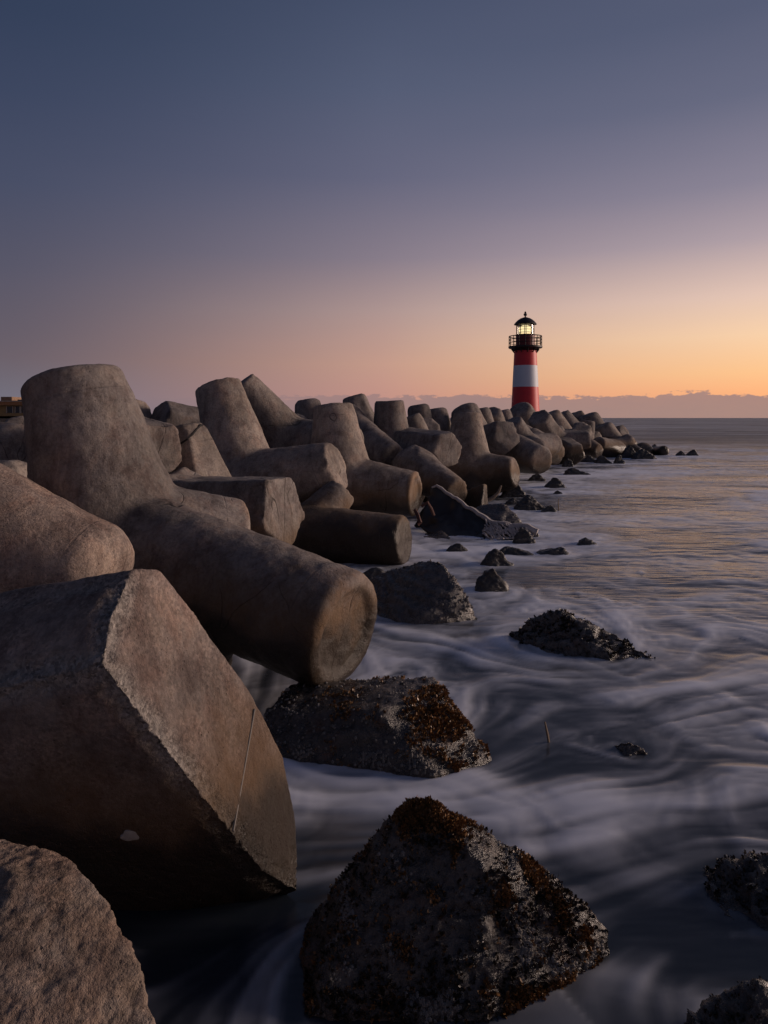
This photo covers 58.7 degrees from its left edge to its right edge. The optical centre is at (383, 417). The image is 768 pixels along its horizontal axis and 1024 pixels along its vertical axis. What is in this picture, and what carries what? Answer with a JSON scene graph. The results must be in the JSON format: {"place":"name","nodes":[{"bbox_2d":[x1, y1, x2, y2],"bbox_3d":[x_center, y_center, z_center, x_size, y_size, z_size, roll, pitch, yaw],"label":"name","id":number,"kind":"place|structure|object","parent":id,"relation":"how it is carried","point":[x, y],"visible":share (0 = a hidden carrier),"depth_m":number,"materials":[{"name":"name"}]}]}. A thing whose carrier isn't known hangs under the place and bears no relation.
{"place":"outdoors","nodes":[
{"label":"outdoors","id":0,"kind":"place"},
{"bbox_2d":[0,416,15,421],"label":"beach ground","id":1,"kind":"structure","parent":0,"point":[4,418],"depth_m":62.00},
{"bbox_2d":[0,397,22,417],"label":"beach building","id":2,"kind":"structure","parent":1,"relation":"on","point":[10,406],"depth_m":62.00,"materials":[{"name":"brown wood"}]},
{"bbox_2d":[6,406,12,412],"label":"window","id":3,"kind":"structure","parent":2,"relation":"in","point":[9,409],"depth_m":61.96,"materials":[{"name":"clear glass"}]},
{"bbox_2d":[15,406,19,412],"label":"window","id":4,"kind":"structure","parent":2,"relation":"in","point":[17,408],"depth_m":61.96,"materials":[{"name":"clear glass"}]},
{"bbox_2d":[0,0,767,417],"label":"sky","id":5,"kind":"structure","parent":0,"point":[327,201],"materials":[{"name":"blue"}]},
{"bbox_2d":[112,418,767,1023],"bbox_3d":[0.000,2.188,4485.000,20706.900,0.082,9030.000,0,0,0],"label":"sea","id":6,"kind":"structure","parent":0,"point":[668,570],"depth_m":4.53,"materials":[{"name":"black liquid"}]},
{"bbox_2d":[363,567,384,578],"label":"rock","id":7,"kind":"object","parent":6,"relation":"in","point":[370,573],"visible":0.2,"depth_m":9.22,"materials":[{"name":"grey stone"}]},
{"bbox_2d":[264,675,491,778],"bbox_3d":[-0.048,2.194,4.674,1.656,0.666,0.932,0,0,13],"label":"boulder","id":8,"kind":"object","parent":6,"relation":"in","point":[421,727],"visible":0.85,"depth_m":4.44,"materials":[{"name":"grey stone"}]},
{"bbox_2d":[369,559,476,623],"bbox_3d":[0.189,2.097,7.791,1.841,0.893,0.833,0,0,39],"label":"boulder","id":9,"kind":"object","parent":6,"relation":"in","point":[427,592],"visible":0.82,"depth_m":7.59,"materials":[{"name":"grey stone"}]},
{"bbox_2d":[424,531,449,538],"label":"boulder","id":10,"kind":"object","parent":6,"relation":"in","point":[438,534],"visible":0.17,"depth_m":12.61,"materials":[{"name":"grey stone"}]},
{"bbox_2d":[299,794,609,1023],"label":"boulder","id":11,"kind":"object","parent":6,"relation":"in","point":[429,910],"visible":0.98,"depth_m":2.68,"materials":[{"name":"black stone"}]},
{"bbox_2d":[446,543,467,551],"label":"rock","id":12,"kind":"object","parent":6,"relation":"in","point":[457,547],"visible":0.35,"depth_m":11.17,"materials":[{"name":"grey stone"}]},
{"bbox_2d":[464,484,487,507],"bbox_3d":[2.031,1.901,15.596,0.608,0.825,1.096,0,0,15],"label":"concrete fragment","id":13,"kind":"object","parent":6,"relation":"in","point":[476,496],"visible":0.48,"depth_m":15.23,"materials":[{"name":"grey concrete"}]},
{"bbox_2d":[414,485,538,539],"bbox_3d":[1.697,1.830,12.844,2.294,0.992,0.881,0,0,31],"label":"slab","id":14,"kind":"object","parent":6,"relation":"in","point":[455,516],"visible":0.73,"depth_m":13.07,"materials":[{"name":"grey concrete"}]},
{"bbox_2d":[475,568,508,591],"bbox_3d":[1.349,2.197,8.695,0.552,0.588,0.403,0,0,0],"label":"rock","id":15,"kind":"object","parent":6,"relation":"in","point":[490,580],"visible":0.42,"depth_m":8.58,"materials":[{"name":"grey stone"}]},
{"bbox_2d":[488,485,501,501],"bbox_3d":[2.754,1.889,16.997,0.372,0.427,0.095,0,0,0],"label":"branch","id":16,"kind":"object","parent":6,"relation":"on","point":[495,495],"visible":0.94,"depth_m":16.97,"materials":[{"name":"brown wood"}]},
{"bbox_2d":[480,548,513,565],"bbox_3d":[1.688,2.220,10.231,0.583,0.541,0.432,0,0,0],"label":"rock","id":17,"kind":"object","parent":6,"relation":"in","point":[495,557],"visible":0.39,"depth_m":10.13,"materials":[{"name":"grey stone"}]},
{"bbox_2d":[504,498,518,504],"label":"rock","id":18,"kind":"object","parent":6,"relation":"in","point":[512,501],"visible":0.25,"depth_m":17.30,"materials":[{"name":"grey stone"}]},
{"bbox_2d":[499,484,525,497],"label":"rock","id":19,"kind":"object","parent":6,"relation":"in","point":[517,491],"visible":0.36,"depth_m":18.86,"materials":[{"name":"grey stone"}]},
{"bbox_2d":[499,546,533,554],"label":"rock","id":20,"kind":"object","parent":6,"relation":"in","point":[506,550],"visible":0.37,"depth_m":10.92,"materials":[{"name":"grey stone"}]},
{"bbox_2d":[512,527,535,543],"bbox_3d":[2.443,2.197,12.049,0.490,0.554,0.359,0,0,0],"label":"rock","id":21,"kind":"object","parent":6,"relation":"in","point":[522,536],"visible":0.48,"depth_m":11.95,"materials":[{"name":"grey stone"}]},
{"bbox_2d":[514,495,544,509],"bbox_3d":[3.497,2.163,16.518,0.866,0.626,0.629,0,0,0],"label":"rock","id":22,"kind":"object","parent":6,"relation":"in","point":[528,502],"visible":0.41,"depth_m":16.30,"materials":[{"name":"grey stone"}]},
{"bbox_2d":[528,474,545,480],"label":"rock","id":23,"kind":"object","parent":6,"relation":"in","point":[536,477],"visible":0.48,"depth_m":23.85,"materials":[{"name":"grey stone"}]},
{"bbox_2d":[544,721,549,741],"bbox_3d":[1.105,2.136,4.620,0.043,0.159,0.020,0,0,0],"label":"stick","id":24,"kind":"object","parent":6,"relation":"in","point":[547,735],"visible":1,"depth_m":4.61,"materials":[{"name":"wood"}]},
{"bbox_2d":[540,505,556,511],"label":"rock","id":25,"kind":"object","parent":6,"relation":"in","point":[549,508],"visible":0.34,"depth_m":16.00,"materials":[{"name":"grey stone"}]},
{"bbox_2d":[536,547,569,554],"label":"rock","id":26,"kind":"object","parent":6,"relation":"in","point":[557,551],"visible":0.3,"depth_m":10.91,"materials":[{"name":"grey stone"}]},
{"bbox_2d":[544,477,566,487],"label":"rock","id":27,"kind":"object","parent":6,"relation":"in","point":[553,482],"visible":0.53,"depth_m":21.20,"materials":[{"name":"grey stone"}]},
{"bbox_2d":[561,458,573,466],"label":"rock","id":28,"kind":"object","parent":6,"relation":"in","point":[568,462],"visible":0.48,"depth_m":30.24,"materials":[{"name":"grey stone"}]},
{"bbox_2d":[563,468,590,474],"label":"rock","id":29,"kind":"object","parent":6,"relation":"in","point":[571,471],"visible":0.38,"depth_m":26.10,"materials":[{"name":"grey stone"}]},
{"bbox_2d":[508,608,655,660],"bbox_3d":[1.798,2.197,6.383,1.544,0.720,0.537,0,0,26],"label":"boulder","id":30,"kind":"object","parent":6,"relation":"in","point":[565,632],"visible":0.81,"depth_m":6.37,"materials":[{"name":"grey stone"}]},
{"bbox_2d":[577,537,596,544],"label":"rock","id":31,"kind":"object","parent":6,"relation":"in","point":[585,541],"visible":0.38,"depth_m":11.64,"materials":[{"name":"grey stone"}]},
{"bbox_2d":[581,455,595,461],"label":"rock","id":32,"kind":"object","parent":6,"relation":"in","point":[588,458],"visible":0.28,"depth_m":33.24,"materials":[{"name":"grey stone"}]},
{"bbox_2d":[594,455,611,463],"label":"rock","id":33,"kind":"object","parent":6,"relation":"in","point":[602,459],"visible":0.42,"depth_m":32.62,"materials":[{"name":"grey stone"}]},
{"bbox_2d":[613,454,624,463],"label":"rock","id":34,"kind":"object","parent":6,"relation":"in","point":[618,459],"visible":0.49,"depth_m":32.54,"materials":[{"name":"grey stone"}]},
{"bbox_2d":[616,425,628,435],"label":"tetrapod","id":35,"kind":"object","parent":6,"relation":"in","point":[622,429],"visible":0.13,"depth_m":41.99,"materials":[{"name":"concrete"}]},
{"bbox_2d":[614,434,641,451],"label":"tetrapod","id":36,"kind":"object","parent":6,"relation":"in","point":[627,440],"visible":0.23,"depth_m":39.53,"materials":[{"name":"concrete"}]},
{"bbox_2d":[621,446,635,457],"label":"rock","id":37,"kind":"object","parent":6,"relation":"in","point":[628,452],"visible":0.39,"depth_m":36.86,"materials":[{"name":"grey stone"}]},
{"bbox_2d":[615,743,646,755],"bbox_3d":[1.607,2.321,4.450,0.304,0.380,0.158,0,0,31],"label":"boulder","id":38,"kind":"object","parent":6,"relation":"in","point":[629,749],"visible":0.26,"depth_m":4.45,"materials":[{"name":"black stone"}]},
{"bbox_2d":[631,449,656,458],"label":"rock","id":39,"kind":"object","parent":6,"relation":"in","point":[642,454],"visible":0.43,"depth_m":36.11,"materials":[{"name":"grey stone"}]},
{"bbox_2d":[637,442,653,454],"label":"tetrapod","id":40,"kind":"object","parent":6,"relation":"in","point":[647,447],"visible":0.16,"depth_m":40.47,"materials":[{"name":"concrete"}]},
{"bbox_2d":[652,444,668,454],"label":"tetrapod","id":41,"kind":"object","parent":6,"relation":"in","point":[660,450],"visible":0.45,"depth_m":40.10,"materials":[{"name":"concrete"}]},
{"bbox_2d":[675,451,685,455],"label":"rock","id":42,"kind":"object","parent":6,"relation":"in","point":[680,453],"visible":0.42,"depth_m":39.37,"materials":[{"name":"grey stone"}]},
{"bbox_2d":[686,449,698,455],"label":"rock","id":43,"kind":"object","parent":6,"relation":"in","point":[693,452],"visible":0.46,"depth_m":39.38,"materials":[{"name":"grey stone"}]},
{"bbox_2d":[684,975,767,1023],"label":"boulder","id":44,"kind":"object","parent":6,"relation":"in","point":[744,1002],"visible":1,"depth_m":2.42,"materials":[{"name":"black stone"}]},
{"bbox_2d":[702,849,767,930],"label":"boulder","id":45,"kind":"object","parent":6,"relation":"in","point":[733,882],"visible":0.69,"depth_m":3.14,"materials":[{"name":"black stone"}]},
{"bbox_2d":[476,503,521,523],"bbox_3d":[2.230,1.994,13.927,1.227,0.456,0.559,0,0,22],"label":"broken slab","id":46,"kind":"object","parent":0,"point":[499,512],"depth_m":13.94,"materials":[{"name":"grey concrete"}]},
{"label":"rubble mound","id":47,"kind":"structure","parent":0,"visible":0},
{"bbox_2d":[0,422,26,461],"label":"tetrapod","id":48,"kind":"object","parent":47,"relation":"on","point":[12,441],"visible":0.41,"depth_m":9.52,"materials":[{"name":"concrete"}]},
{"bbox_2d":[0,460,26,476],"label":"tetrapod","id":49,"kind":"object","parent":47,"relation":"on","point":[19,466],"visible":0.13,"depth_m":7.84,"materials":[{"name":"concrete"}]},
{"bbox_2d":[5,416,23,424],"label":"tetrapod","id":50,"kind":"object","parent":47,"relation":"on","point":[18,419],"visible":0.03,"depth_m":15.87,"materials":[{"name":"concrete"}]},
{"bbox_2d":[0,463,134,592],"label":"tetrapod","id":51,"kind":"object","parent":47,"relation":"on","point":[47,536],"visible":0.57,"depth_m":4.70,"materials":[{"name":"concrete"}]},
{"bbox_2d":[0,839,155,1023],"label":"boulder","id":52,"kind":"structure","parent":47,"relation":"on","point":[67,955],"depth_m":1.90,"materials":[{"name":"brown stone"}]},
{"bbox_2d":[136,399,151,418],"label":"tetrapod","id":53,"kind":"object","parent":47,"relation":"on","point":[145,408],"visible":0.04,"depth_m":13.72,"materials":[{"name":"concrete"}]},
{"bbox_2d":[0,569,296,910],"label":"tetrapod","id":54,"kind":"object","parent":47,"relation":"on","point":[142,768],"visible":0.79,"depth_m":2.83,"materials":[{"name":"concrete"}]},
{"bbox_2d":[150,401,199,425],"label":"tetrapod","id":55,"kind":"object","parent":47,"relation":"on","point":[174,413],"visible":0.18,"depth_m":13.62,"materials":[{"name":"concrete"}]},
{"bbox_2d":[20,364,376,686],"bbox_3d":[-1.745,0.962,5.974,1.983,2.950,3.461,0,0,-41],"label":"tetrapod","id":56,"kind":"object","parent":47,"relation":"on","point":[285,609],"visible":0.66,"depth_m":5.60,"materials":[{"name":"concrete"}]},
{"bbox_2d":[172,423,231,476],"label":"tetrapod","id":57,"kind":"object","parent":47,"relation":"on","point":[200,454],"visible":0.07,"depth_m":9.36,"materials":[{"name":"concrete"}]},
{"bbox_2d":[169,467,304,544],"bbox_3d":[-2.177,1.623,8.376,2.393,1.961,1.497,0,0,26],"label":"tetrapod","id":58,"kind":"object","parent":47,"relation":"on","point":[274,507],"visible":0.22,"depth_m":7.84,"materials":[{"name":"concrete"}]},
{"bbox_2d":[144,416,182,473],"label":"tetrapod","id":59,"kind":"object","parent":58,"relation":"on","point":[165,437],"visible":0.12,"depth_m":8.71,"materials":[{"name":"concrete"}]},
{"bbox_2d":[195,377,347,502],"bbox_3d":[-2.112,1.045,12.259,2.976,3.553,3.193,0,0,0],"label":"tetrapod","id":60,"kind":"object","parent":47,"relation":"on","point":[229,421],"visible":0.38,"depth_m":11.81,"materials":[{"name":"concrete"}]},
{"bbox_2d":[241,374,363,447],"bbox_3d":[-1.730,0.663,15.524,2.961,3.244,2.719,0,0,13],"label":"tetrapod","id":61,"kind":"object","parent":47,"relation":"on","point":[282,423],"visible":0.25,"depth_m":14.57,"materials":[{"name":"concrete"}]},
{"bbox_2d":[295,398,320,419],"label":"tetrapod","id":62,"kind":"object","parent":47,"relation":"on","point":[304,407],"visible":0.04,"depth_m":21.60,"materials":[{"name":"concrete"}]},
{"bbox_2d":[292,481,411,564],"bbox_3d":[-0.898,2.128,10.872,2.706,2.184,1.510,0,0,19],"label":"tetrapod","id":63,"kind":"object","parent":47,"relation":"on","point":[334,528],"visible":0.48,"depth_m":10.25,"materials":[{"name":"concrete"}]},
{"bbox_2d":[343,393,373,422],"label":"tetrapod","id":64,"kind":"object","parent":47,"relation":"on","point":[361,402],"visible":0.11,"depth_m":21.65,"materials":[{"name":"concrete"}]},
{"bbox_2d":[311,403,421,516],"bbox_3d":[-0.624,1.137,13.485,2.633,2.880,3.317,0,0,19],"label":"tetrapod","id":65,"kind":"object","parent":47,"relation":"on","point":[375,486],"visible":0.43,"depth_m":13.07,"materials":[{"name":"concrete"}]},
{"bbox_2d":[413,509,421,525],"bbox_3d":[0.596,1.798,12.336,0.100,0.274,0.350,0,0,-16],"label":"steel bar","id":66,"kind":"object","parent":65,"relation":"hanging from","point":[418,516],"visible":1,"depth_m":12.25,"materials":[{"name":"brown metal"}]},
{"bbox_2d":[420,501,434,515],"bbox_3d":[0.816,1.686,12.698,0.276,0.287,0.057,0,0,0],"label":"steel bar","id":67,"kind":"object","parent":65,"relation":"hanging from","point":[430,507],"visible":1,"depth_m":12.68,"materials":[{"name":"brown metal"}]},
{"bbox_2d":[353,404,402,465],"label":"tetrapod","id":68,"kind":"object","parent":47,"relation":"on","point":[381,446],"visible":0.41,"depth_m":16.94,"materials":[{"name":"concrete"}]},
{"bbox_2d":[374,400,427,501],"bbox_3d":[0.244,0.990,18.880,3.300,2.943,2.986,0,0,0],"label":"tetrapod","id":69,"kind":"object","parent":47,"relation":"on","point":[390,418],"visible":0.15,"depth_m":18.22,"materials":[{"name":"concrete"}]},
{"bbox_2d":[407,413,428,429],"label":"tetrapod","id":70,"kind":"object","parent":47,"relation":"on","point":[416,420],"visible":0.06,"depth_m":21.16,"materials":[{"name":"concrete"}]},
{"bbox_2d":[407,404,432,418],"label":"tetrapod","id":71,"kind":"object","parent":47,"relation":"on","point":[423,410],"visible":0.08,"depth_m":26.63,"materials":[{"name":"concrete"}]},
{"bbox_2d":[393,427,461,466],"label":"tetrapod","id":72,"kind":"object","parent":47,"relation":"on","point":[444,447],"visible":0.34,"depth_m":17.01,"materials":[{"name":"concrete"}]},
{"bbox_2d":[393,445,466,508],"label":"tetrapod","id":73,"kind":"object","parent":47,"relation":"on","point":[430,468],"visible":0.47,"depth_m":15.33,"materials":[{"name":"concrete"}]},
{"bbox_2d":[424,418,439,429],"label":"tetrapod","id":74,"kind":"object","parent":47,"relation":"on","point":[431,424],"visible":0.06,"depth_m":22.68,"materials":[{"name":"concrete"}]},
{"bbox_2d":[430,407,450,430],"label":"tetrapod","id":75,"kind":"object","parent":47,"relation":"on","point":[440,417],"visible":0.09,"depth_m":27.59,"materials":[{"name":"concrete"}]},
{"bbox_2d":[451,403,486,424],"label":"tetrapod","id":76,"kind":"object","parent":47,"relation":"on","point":[469,407],"visible":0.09,"depth_m":26.96,"materials":[{"name":"concrete"}]},
{"bbox_2d":[447,412,519,496],"bbox_3d":[2.488,1.344,19.067,2.540,3.024,3.305,0,0,29],"label":"tetrapod","id":77,"kind":"object","parent":47,"relation":"on","point":[478,463],"visible":0.45,"depth_m":18.52,"materials":[{"name":"concrete"}]},
{"bbox_2d":[479,407,493,423],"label":"tetrapod","id":78,"kind":"object","parent":47,"relation":"on","point":[487,414],"visible":0.07,"depth_m":28.66,"materials":[{"name":"concrete"}]},
{"bbox_2d":[489,407,504,421],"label":"tetrapod","id":79,"kind":"object","parent":47,"relation":"on","point":[497,414],"visible":0.11,"depth_m":29.86,"materials":[{"name":"concrete"}]},
{"bbox_2d":[483,421,519,454],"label":"tetrapod","id":80,"kind":"object","parent":47,"relation":"on","point":[502,438],"visible":0.3,"depth_m":22.41,"materials":[{"name":"concrete"}]},
{"bbox_2d":[501,409,512,420],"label":"tetrapod","id":81,"kind":"object","parent":47,"relation":"on","point":[507,413],"visible":0.05,"depth_m":33.57,"materials":[{"name":"concrete"}]},
{"bbox_2d":[508,311,542,410],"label":"lighthouse","id":82,"kind":"object","parent":47,"relation":"on","point":[525,349],"visible":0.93,"depth_m":59.16,"materials":[{"name":"red paint"}]},
{"bbox_2d":[503,434,551,473],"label":"tetrapod","id":83,"kind":"object","parent":47,"relation":"on","point":[530,456],"visible":0.45,"depth_m":22.29,"materials":[{"name":"concrete"}]},
{"bbox_2d":[506,417,561,454],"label":"tetrapod","id":84,"kind":"object","parent":47,"relation":"on","point":[552,442],"visible":0.3,"depth_m":26.30,"materials":[{"name":"concrete"}]},
{"bbox_2d":[510,402,563,429],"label":"tetrapod","id":85,"kind":"object","parent":47,"relation":"on","point":[524,411],"visible":0.12,"depth_m":35.77,"materials":[{"name":"concrete"}]},
{"bbox_2d":[527,425,564,464],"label":"tetrapod","id":86,"kind":"object","parent":47,"relation":"on","point":[557,457],"visible":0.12,"depth_m":28.12,"materials":[{"name":"concrete"}]},
{"bbox_2d":[528,410,590,448],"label":"tetrapod","id":87,"kind":"object","parent":47,"relation":"on","point":[543,421],"visible":0.39,"depth_m":32.15,"materials":[{"name":"concrete"}]},
{"bbox_2d":[548,410,571,428],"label":"tetrapod","id":88,"kind":"object","parent":47,"relation":"on","point":[559,418],"visible":0.12,"depth_m":39.35,"materials":[{"name":"concrete"}]},
{"bbox_2d":[559,436,584,464],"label":"tetrapod","id":89,"kind":"object","parent":47,"relation":"on","point":[574,452],"visible":0.44,"depth_m":31.05,"materials":[{"name":"concrete"}]},
{"bbox_2d":[572,410,584,420],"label":"tetrapod","id":90,"kind":"object","parent":47,"relation":"on","point":[577,415],"visible":0.12,"depth_m":43.44,"materials":[{"name":"concrete"}]},
{"bbox_2d":[564,422,593,438],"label":"tetrapod","id":91,"kind":"object","parent":47,"relation":"on","point":[577,426],"visible":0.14,"depth_m":37.52,"materials":[{"name":"concrete"}]},
{"bbox_2d":[561,410,601,437],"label":"tetrapod","id":92,"kind":"object","parent":47,"relation":"on","point":[571,419],"visible":0.18,"depth_m":41.41,"materials":[{"name":"concrete"}]},
{"bbox_2d":[580,420,594,437],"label":"tetrapod","id":93,"kind":"object","parent":47,"relation":"on","point":[591,423],"visible":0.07,"depth_m":40.30,"materials":[{"name":"concrete"}]},
{"bbox_2d":[579,412,603,426],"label":"tetrapod","id":94,"kind":"object","parent":47,"relation":"on","point":[595,417],"visible":0.19,"depth_m":42.43,"materials":[{"name":"concrete"}]},
{"bbox_2d":[583,438,602,457],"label":"tetrapod","id":95,"kind":"object","parent":47,"relation":"on","point":[595,450],"visible":0.16,"depth_m":34.00,"materials":[{"name":"concrete"}]},
{"bbox_2d":[593,437,625,456],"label":"tetrapod","id":96,"kind":"object","parent":47,"relation":"on","point":[613,448],"visible":0.51,"depth_m":37.02,"materials":[{"name":"concrete"}]},
{"bbox_2d":[595,422,636,444],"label":"tetrapod","id":97,"kind":"object","parent":47,"relation":"on","point":[608,430],"visible":0.28,"depth_m":41.40,"materials":[{"name":"concrete"}]}
]}

